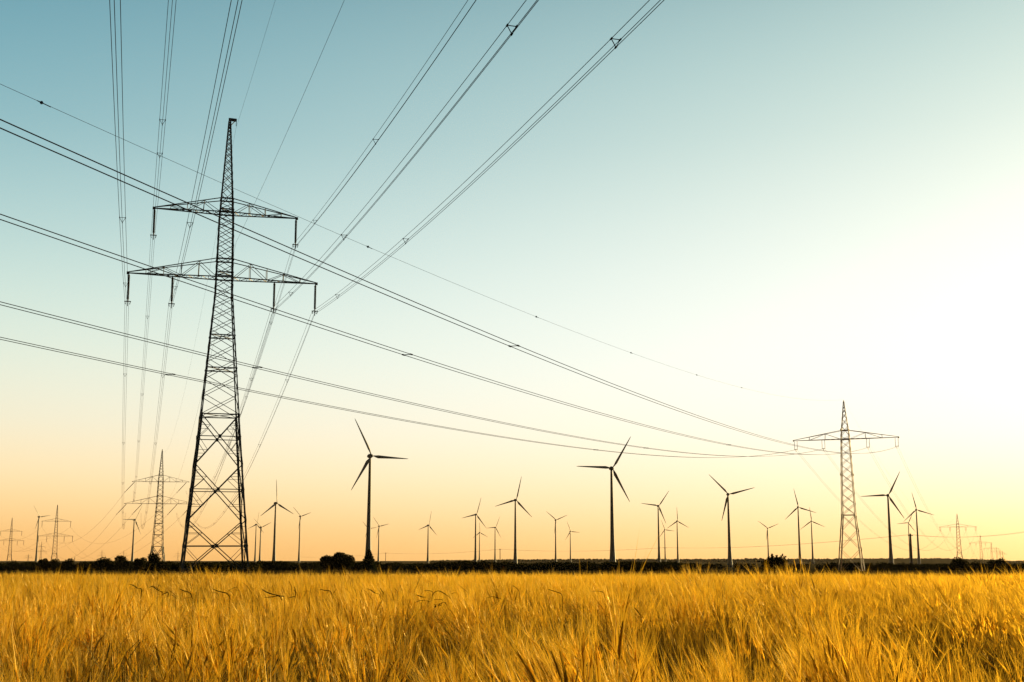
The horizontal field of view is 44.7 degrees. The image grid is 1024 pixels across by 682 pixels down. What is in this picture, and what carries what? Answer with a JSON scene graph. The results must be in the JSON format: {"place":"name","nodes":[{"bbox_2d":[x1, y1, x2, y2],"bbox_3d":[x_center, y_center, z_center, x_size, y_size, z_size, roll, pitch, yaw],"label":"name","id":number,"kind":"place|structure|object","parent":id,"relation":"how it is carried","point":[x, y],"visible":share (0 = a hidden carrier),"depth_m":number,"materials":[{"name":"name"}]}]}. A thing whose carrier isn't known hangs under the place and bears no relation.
{"place":"outdoors","nodes":[
{"label":"outdoors","id":0,"kind":"place"},
{"bbox_2d":[0,561,1023,681],"bbox_3d":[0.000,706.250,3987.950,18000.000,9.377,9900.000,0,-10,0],"label":"ground","id":1,"kind":"structure","parent":0,"point":[811,569],"depth_m":133.53,"materials":[{"name":"black soil"}]},
{"bbox_2d":[0,522,23,562],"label":"lattice pylon","id":2,"kind":"object","parent":1,"relation":"on","point":[9,544],"visible":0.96,"depth_m":1392.08,"materials":[{"name":"metal"}]},
{"bbox_2d":[6,560,18,569],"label":"bush","id":3,"kind":"object","parent":1,"relation":"on","point":[14,564],"visible":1,"depth_m":432.90,"materials":[{"name":"black plant"}]},
{"bbox_2d":[20,561,31,570],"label":"bush","id":4,"kind":"object","parent":1,"relation":"on","point":[24,566],"visible":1,"depth_m":432.94,"materials":[{"name":"black plant"}]},
{"bbox_2d":[37,558,47,570],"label":"bush","id":5,"kind":"object","parent":1,"relation":"on","point":[43,563],"visible":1,"depth_m":432.33,"materials":[{"name":"black plant"}]},
{"bbox_2d":[35,508,49,561],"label":"wind turbine","id":6,"kind":"object","parent":1,"relation":"on","point":[37,536],"visible":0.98,"depth_m":3163.62,"materials":[{"name":"grey paint"}]},
{"bbox_2d":[46,559,60,569],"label":"bush","id":7,"kind":"object","parent":1,"relation":"on","point":[53,563],"visible":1,"depth_m":432.06,"materials":[{"name":"black plant"}]},
{"bbox_2d":[38,505,72,559],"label":"lattice pylon","id":8,"kind":"object","parent":1,"relation":"on","point":[57,532],"visible":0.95,"depth_m":1063.51,"materials":[{"name":"metal"}]},
{"bbox_2d":[60,558,74,569],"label":"bush","id":9,"kind":"object","parent":1,"relation":"on","point":[68,565],"visible":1,"depth_m":432.58,"materials":[{"name":"black plant"}]},
{"bbox_2d":[75,562,83,570],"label":"bush","id":10,"kind":"object","parent":1,"relation":"on","point":[81,565],"visible":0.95,"depth_m":432.72,"materials":[{"name":"black plant"}]},
{"bbox_2d":[90,557,114,570],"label":"bush","id":11,"kind":"object","parent":1,"relation":"on","point":[103,564],"visible":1,"depth_m":422.40,"materials":[{"name":"black plant"}]},
{"bbox_2d":[114,555,130,570],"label":"bush","id":12,"kind":"object","parent":1,"relation":"on","point":[125,563],"visible":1,"depth_m":422.58,"materials":[{"name":"black plant"}]},
{"bbox_2d":[123,509,140,561],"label":"wind turbine","id":13,"kind":"object","parent":1,"relation":"on","point":[132,555],"visible":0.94,"depth_m":2646.45,"materials":[{"name":"grey paint"}]},
{"bbox_2d":[133,557,146,570],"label":"bush","id":14,"kind":"object","parent":1,"relation":"on","point":[139,563],"visible":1,"depth_m":422.75,"materials":[{"name":"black plant"}]},
{"bbox_2d":[140,586,167,625],"bbox_3d":[-3.000,2.584,10.239,0.252,1.110,0.189,-7,-12,33],"label":"weed stalk","id":15,"kind":"object","parent":1,"relation":"on","point":[161,592],"visible":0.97,"depth_m":10.28,"materials":[{"name":"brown plant"}]},
{"bbox_2d":[148,551,160,566],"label":"tree","id":16,"kind":"object","parent":1,"relation":"on","point":[154,558],"visible":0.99,"depth_m":437.26,"materials":[{"name":"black plant"}]},
{"bbox_2d":[117,449,193,561],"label":"lattice pylon","id":17,"kind":"object","parent":1,"relation":"on","point":[154,534],"visible":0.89,"depth_m":551.22,"materials":[{"name":"metal"}]},
{"bbox_2d":[165,2,274,451],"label":"earth wire","id":18,"kind":"object","parent":17,"relation":"hanging from","point":[226,179],"visible":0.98,"depth_m":148.74,"materials":[{"name":"black metal"}]},
{"bbox_2d":[167,2,343,499],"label":"communication cable","id":19,"kind":"object","parent":17,"relation":"attached to","point":[271,166],"visible":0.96,"depth_m":98.02,"materials":[{"name":"black metal"}]},
{"bbox_2d":[180,589,192,624],"bbox_3d":[-2.660,2.578,10.156,0.027,1.094,0.229,-6,-11,30],"label":"weed stalk","id":20,"kind":"object","parent":1,"relation":"on","point":[192,602],"visible":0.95,"depth_m":10.27,"materials":[{"name":"brown plant"}]},
{"bbox_2d":[0,560,382,570],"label":"hedgerow","id":21,"kind":"object","parent":1,"relation":"on","point":[274,565],"visible":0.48,"depth_m":436.74,"materials":[{"name":"black plant"}]},
{"bbox_2d":[124,118,317,572],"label":"lattice pylon","id":22,"kind":"object","parent":1,"relation":"on","point":[197,449],"visible":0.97,"depth_m":142.28,"materials":[{"name":"metal"}]},
{"bbox_2d":[109,0,128,527],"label":"power cable","id":23,"kind":"object","parent":22,"relation":"hanging from","point":[120,184],"visible":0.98,"depth_m":73.68,"materials":[{"name":"black metal"}]},
{"bbox_2d":[133,0,175,500],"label":"power cable","id":24,"kind":"object","parent":22,"relation":"hanging from","point":[162,122],"visible":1,"depth_m":102.80,"materials":[{"name":"black metal"}]},
{"bbox_2d":[141,0,241,527],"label":"power cable","id":25,"kind":"object","parent":22,"relation":"hanging from","point":[155,443],"visible":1,"depth_m":75.88,"materials":[{"name":"black metal"}]},
{"bbox_2d":[186,0,475,500],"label":"power cable","id":26,"kind":"object","parent":22,"relation":"hanging from","point":[349,179],"visible":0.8,"depth_m":102.80,"materials":[{"name":"black metal"}]},
{"bbox_2d":[176,0,538,526],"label":"power cable","id":27,"kind":"object","parent":22,"relation":"hanging from","point":[515,28],"visible":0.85,"depth_m":71.18,"materials":[{"name":"black metal"}]},
{"bbox_2d":[197,0,663,528],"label":"power cable","id":28,"kind":"object","parent":22,"relation":"hanging from","point":[620,39],"visible":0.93,"depth_m":71.89,"materials":[{"name":"black metal"}]},
{"bbox_2d":[213,587,238,620],"bbox_3d":[-2.379,2.577,10.186,0.234,1.105,0.103,7,-12,-33],"label":"weed stalk","id":29,"kind":"object","parent":1,"relation":"on","point":[229,598],"visible":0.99,"depth_m":10.27,"materials":[{"name":"brown plant"}]},
{"bbox_2d":[248,515,263,562],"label":"wind turbine","id":30,"kind":"object","parent":1,"relation":"on","point":[256,525],"visible":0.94,"depth_m":3410.87,"materials":[{"name":"grey paint"}]},
{"bbox_2d":[255,520,268,560],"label":"wind turbine","id":31,"kind":"object","parent":1,"relation":"on","point":[260,527],"visible":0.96,"depth_m":3181.41,"materials":[{"name":"grey paint"}]},
{"bbox_2d":[262,589,284,611],"bbox_3d":[-1.936,2.574,10.141,0.042,1.096,0.300,-9,-13,41],"label":"weed stalk","id":32,"kind":"object","parent":1,"relation":"on","point":[276,596],"visible":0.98,"depth_m":10.23,"materials":[{"name":"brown plant"}]},
{"bbox_2d":[262,480,292,560],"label":"wind turbine","id":33,"kind":"object","parent":1,"relation":"on","point":[274,545],"visible":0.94,"depth_m":1849.01,"materials":[{"name":"grey paint"}]},
{"bbox_2d":[289,582,297,669],"bbox_3d":[-1.801,2.551,10.187,0.057,1.158,0.191,-1,-10,8],"label":"weed stalk","id":34,"kind":"object","parent":1,"relation":"on","point":[291,597],"visible":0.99,"depth_m":10.27,"materials":[{"name":"brown plant"}]},
{"bbox_2d":[294,508,310,563],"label":"wind turbine","id":35,"kind":"object","parent":1,"relation":"on","point":[299,538],"visible":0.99,"depth_m":3202.22,"materials":[{"name":"grey paint"}]},
{"bbox_2d":[304,592,311,679],"bbox_3d":[-1.676,2.601,10.230,0.108,1.074,0.057,3,-11,-19],"label":"weed stalk","id":36,"kind":"object","parent":1,"relation":"on","point":[309,612],"visible":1,"depth_m":10.27,"materials":[{"name":"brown plant"}]},
{"bbox_2d":[320,552,354,569],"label":"bush","id":37,"kind":"object","parent":1,"relation":"on","point":[338,560],"visible":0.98,"depth_m":411.60,"materials":[{"name":"black plant"}]},
{"bbox_2d":[359,548,376,570],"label":"conifer tree","id":38,"kind":"object","parent":1,"relation":"on","point":[368,563],"visible":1,"depth_m":422.17,"materials":[{"name":"green plant"}]},
{"bbox_2d":[351,419,406,553],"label":"wind turbine","id":39,"kind":"object","parent":1,"relation":"on","point":[368,529],"visible":0.89,"depth_m":1066.50,"materials":[{"name":"grey paint"}]},
{"bbox_2d":[373,517,386,561],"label":"wind turbine","id":40,"kind":"object","parent":1,"relation":"on","point":[378,540],"visible":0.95,"depth_m":3602.27,"materials":[{"name":"grey paint"}]},
{"bbox_2d":[421,516,435,563],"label":"wind turbine","id":41,"kind":"object","parent":1,"relation":"on","point":[427,561],"visible":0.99,"depth_m":2980.89,"materials":[{"name":"grey paint"}]},
{"bbox_2d":[164,561,696,570],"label":"hedgerow","id":42,"kind":"object","parent":1,"relation":"on","point":[638,566],"visible":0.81,"depth_m":289.58,"materials":[{"name":"black plant"}]},
{"bbox_2d":[415,590,452,663],"bbox_3d":[-0.631,2.592,10.190,0.324,1.078,0.343,-3,-10,15],"label":"weed stalk","id":43,"kind":"object","parent":1,"relation":"on","point":[434,604],"visible":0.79,"depth_m":10.26,"materials":[{"name":"brown plant"}]},
{"bbox_2d":[463,499,484,561],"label":"wind turbine","id":44,"kind":"object","parent":1,"relation":"on","point":[475,556],"visible":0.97,"depth_m":2414.68,"materials":[{"name":"grey paint"}]},
{"bbox_2d":[473,522,483,561],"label":"wind turbine","id":45,"kind":"object","parent":1,"relation":"on","point":[479,543],"visible":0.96,"depth_m":4251.47,"materials":[{"name":"grey paint"}]},
{"bbox_2d":[490,517,499,560],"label":"wind turbine","id":46,"kind":"object","parent":1,"relation":"on","point":[495,542],"visible":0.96,"depth_m":3601.26,"materials":[{"name":"grey paint"}]},
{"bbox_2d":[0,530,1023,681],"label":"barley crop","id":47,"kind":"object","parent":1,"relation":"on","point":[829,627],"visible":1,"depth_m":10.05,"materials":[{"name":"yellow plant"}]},
{"bbox_2d":[497,476,531,562],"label":"wind turbine","id":48,"kind":"object","parent":1,"relation":"on","point":[515,547],"visible":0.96,"depth_m":1799.18,"materials":[{"name":"grey paint"}]},
{"bbox_2d":[546,511,564,561],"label":"wind turbine","id":49,"kind":"object","parent":1,"relation":"on","point":[555,537],"visible":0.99,"depth_m":3185.01,"materials":[{"name":"grey paint"}]},
{"bbox_2d":[567,525,579,562],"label":"wind turbine","id":50,"kind":"object","parent":1,"relation":"on","point":[570,531],"visible":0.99,"depth_m":4085.52,"materials":[{"name":"grey paint"}]},
{"bbox_2d":[577,438,629,561],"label":"wind turbine","id":51,"kind":"object","parent":1,"relation":"on","point":[612,539],"visible":0.95,"depth_m":1160.32,"materials":[{"name":"grey paint"}]},
{"bbox_2d":[430,558,844,561],"bbox_3d":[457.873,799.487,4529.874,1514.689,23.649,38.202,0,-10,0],"label":"woodland","id":52,"kind":"object","parent":1,"relation":"on","point":[671,560],"visible":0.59,"depth_m":4523.57,"materials":[{"name":"black plant"}]},
{"bbox_2d":[641,491,668,562],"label":"wind turbine","id":53,"kind":"object","parent":1,"relation":"on","point":[659,558],"visible":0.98,"depth_m":2279.99,"materials":[{"name":"grey paint"}]},
{"bbox_2d":[660,523,671,561],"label":"wind turbine","id":54,"kind":"object","parent":1,"relation":"on","point":[664,541],"visible":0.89,"depth_m":4219.83,"materials":[{"name":"grey paint"}]},
{"bbox_2d":[668,514,688,562],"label":"wind turbine","id":55,"kind":"object","parent":1,"relation":"on","point":[677,537],"visible":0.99,"depth_m":3146.79,"materials":[{"name":"grey paint"}]},
{"bbox_2d":[381,560,1023,570],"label":"hedgerow","id":56,"kind":"object","parent":1,"relation":"on","point":[468,565],"visible":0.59,"depth_m":456.29,"materials":[{"name":"black plant"}]},
{"bbox_2d":[718,563,725,569],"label":"bush","id":57,"kind":"object","parent":1,"relation":"on","point":[721,566],"visible":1,"depth_m":629.37,"materials":[{"name":"black plant"}]},
{"bbox_2d":[710,476,754,566],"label":"wind turbine","id":58,"kind":"object","parent":1,"relation":"on","point":[729,563],"visible":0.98,"depth_m":1597.37,"materials":[{"name":"grey paint"}]},
{"bbox_2d":[733,563,739,569],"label":"bush","id":59,"kind":"object","parent":1,"relation":"on","point":[735,567],"visible":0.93,"depth_m":629.12,"materials":[{"name":"black plant"}]},
{"bbox_2d":[760,522,776,556],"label":"wind turbine","id":60,"kind":"object","parent":1,"relation":"on","point":[767,538],"visible":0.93,"depth_m":3630.72,"materials":[{"name":"grey paint"}]},
{"bbox_2d":[757,553,788,570],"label":"bush","id":61,"kind":"object","parent":1,"relation":"on","point":[773,562],"visible":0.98,"depth_m":372.41,"materials":[{"name":"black plant"}]},
{"bbox_2d":[787,491,815,563],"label":"wind turbine","id":62,"kind":"object","parent":1,"relation":"on","point":[799,546],"visible":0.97,"depth_m":2352.39,"materials":[{"name":"grey paint"}]},
{"bbox_2d":[800,507,821,563],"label":"wind turbine","id":63,"kind":"object","parent":1,"relation":"on","point":[811,521],"visible":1,"depth_m":3092.19,"materials":[{"name":"grey paint"}]},
{"bbox_2d":[839,562,847,569],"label":"bush","id":64,"kind":"object","parent":1,"relation":"on","point":[843,565],"visible":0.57,"depth_m":295.13,"materials":[{"name":"black plant"}]},
{"bbox_2d":[793,400,898,570],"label":"lattice pylon","id":65,"kind":"object","parent":1,"relation":"on","point":[848,438],"visible":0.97,"depth_m":248.81,"materials":[{"name":"metal"}]},
{"bbox_2d":[0,337,971,555],"bbox_3d":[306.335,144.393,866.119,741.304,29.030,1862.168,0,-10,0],"label":"power cable","id":66,"kind":"object","parent":65,"relation":"hanging from","point":[170,374],"visible":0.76,"depth_m":76.51,"materials":[{"name":"black metal"}]},
{"bbox_2d":[0,301,975,553],"bbox_3d":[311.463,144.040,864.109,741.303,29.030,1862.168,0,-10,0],"label":"power cable","id":67,"kind":"object","parent":65,"relation":"hanging from","point":[257,367],"visible":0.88,"depth_m":65.10,"materials":[{"name":"black metal"}]},
{"bbox_2d":[0,119,993,557],"bbox_3d":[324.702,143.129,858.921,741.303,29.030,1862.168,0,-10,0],"label":"power cable","id":68,"kind":"object","parent":65,"relation":"hanging from","point":[334,267],"visible":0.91,"depth_m":38.89,"materials":[{"name":"black metal"}]},
{"bbox_2d":[0,214,994,559],"bbox_3d":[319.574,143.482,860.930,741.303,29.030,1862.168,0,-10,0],"label":"power cable","id":69,"kind":"object","parent":65,"relation":"hanging from","point":[356,336],"visible":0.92,"depth_m":50.02,"materials":[{"name":"black metal"}]},
{"bbox_2d":[865,562,872,569],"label":"bush","id":70,"kind":"object","parent":1,"relation":"on","point":[870,565],"visible":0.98,"depth_m":324.46,"materials":[{"name":"black plant"}]},
{"bbox_2d":[861,472,903,562],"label":"wind turbine","id":71,"kind":"object","parent":1,"relation":"on","point":[890,541],"visible":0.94,"depth_m":1617.39,"materials":[{"name":"grey paint"}]},
{"bbox_2d":[875,562,896,570],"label":"bush","id":72,"kind":"object","parent":1,"relation":"on","point":[888,565],"visible":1,"depth_m":324.00,"materials":[{"name":"black plant"}]},
{"bbox_2d":[897,563,906,569],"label":"bush","id":73,"kind":"object","parent":1,"relation":"on","point":[900,566],"visible":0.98,"depth_m":334.20,"materials":[{"name":"black plant"}]},
{"bbox_2d":[898,515,914,562],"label":"wind turbine","id":74,"kind":"object","parent":1,"relation":"on","point":[909,539],"visible":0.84,"depth_m":3817.42,"materials":[{"name":"grey paint"}]},
{"bbox_2d":[908,533,912,563],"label":"utility pole","id":75,"kind":"object","parent":1,"relation":"on","point":[910,535],"visible":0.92,"depth_m":492.94,"materials":[{"name":"brown wood"}]},
{"bbox_2d":[361,532,1023,555],"bbox_3d":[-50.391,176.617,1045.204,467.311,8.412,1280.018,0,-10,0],"label":"pole line wire","id":76,"kind":"object","parent":75,"relation":"attached to","point":[758,546],"visible":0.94,"depth_m":624.46,"materials":[{"name":"black metal"}]},
{"bbox_2d":[397,532,1018,553],"bbox_3d":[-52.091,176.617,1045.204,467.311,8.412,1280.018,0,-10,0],"label":"pole line wire","id":77,"kind":"object","parent":75,"relation":"attached to","point":[755,546],"visible":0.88,"depth_m":649.18,"materials":[{"name":"black metal"}]},
{"bbox_2d":[907,562,913,569],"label":"bush","id":78,"kind":"object","parent":1,"relation":"on","point":[910,565],"visible":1,"depth_m":334.35,"materials":[{"name":"black plant"}]},
{"bbox_2d":[905,494,932,564],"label":"wind turbine","id":79,"kind":"object","parent":1,"relation":"on","point":[918,557],"visible":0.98,"depth_m":2474.23,"materials":[{"name":"grey paint"}]},
{"bbox_2d":[836,557,1023,561],"bbox_3d":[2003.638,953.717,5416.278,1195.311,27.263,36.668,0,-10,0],"label":"woodland","id":80,"kind":"object","parent":1,"relation":"on","point":[922,558],"visible":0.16,"depth_m":5414.05,"materials":[{"name":"black plant"}]},
{"bbox_2d":[940,515,975,559],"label":"lattice pylon","id":81,"kind":"object","parent":1,"relation":"on","point":[957,534],"visible":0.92,"depth_m":736.21,"materials":[{"name":"metal"}]},
{"bbox_2d":[1,84,908,500],"bbox_3d":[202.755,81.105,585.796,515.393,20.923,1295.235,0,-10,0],"label":"earth wire","id":82,"kind":"object","parent":81,"relation":"attached to","point":[339,234],"visible":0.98,"depth_m":58.54,"materials":[{"name":"black metal"}]},
{"bbox_2d":[949,557,969,570],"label":"bush","id":83,"kind":"object","parent":1,"relation":"on","point":[959,564],"visible":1,"depth_m":373.25,"materials":[{"name":"black plant"}]},
{"bbox_2d":[969,561,981,570],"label":"bush","id":84,"kind":"object","parent":1,"relation":"on","point":[974,566],"visible":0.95,"depth_m":393.19,"materials":[{"name":"black plant"}]},
{"bbox_2d":[975,537,991,563],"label":"lattice pylon","id":85,"kind":"object","parent":1,"relation":"on","point":[980,551],"visible":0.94,"depth_m":1221.20,"materials":[{"name":"metal"}]},
{"bbox_2d":[985,558,1006,570],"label":"bush","id":86,"kind":"object","parent":1,"relation":"on","point":[999,561],"visible":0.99,"depth_m":392.84,"materials":[{"name":"black plant"}]},
{"bbox_2d":[0,0,1023,560],"label":"sky","id":87,"kind":"structure","parent":0,"point":[820,202],"materials":[{"name":"blue"}]},
{"bbox_2d":[146,559,1023,561],"bbox_3d":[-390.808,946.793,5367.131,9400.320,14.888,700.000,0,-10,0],"label":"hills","id":88,"kind":"structure","parent":0,"point":[907,560],"depth_m":5260.73,"materials":[{"name":"black"}]},
{"bbox_2d":[924,564,933,570],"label":"bush","id":89,"kind":"object","parent":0,"point":[929,567],"visible":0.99,"depth_m":353.84,"materials":[{"name":"black plant"}]}
]}

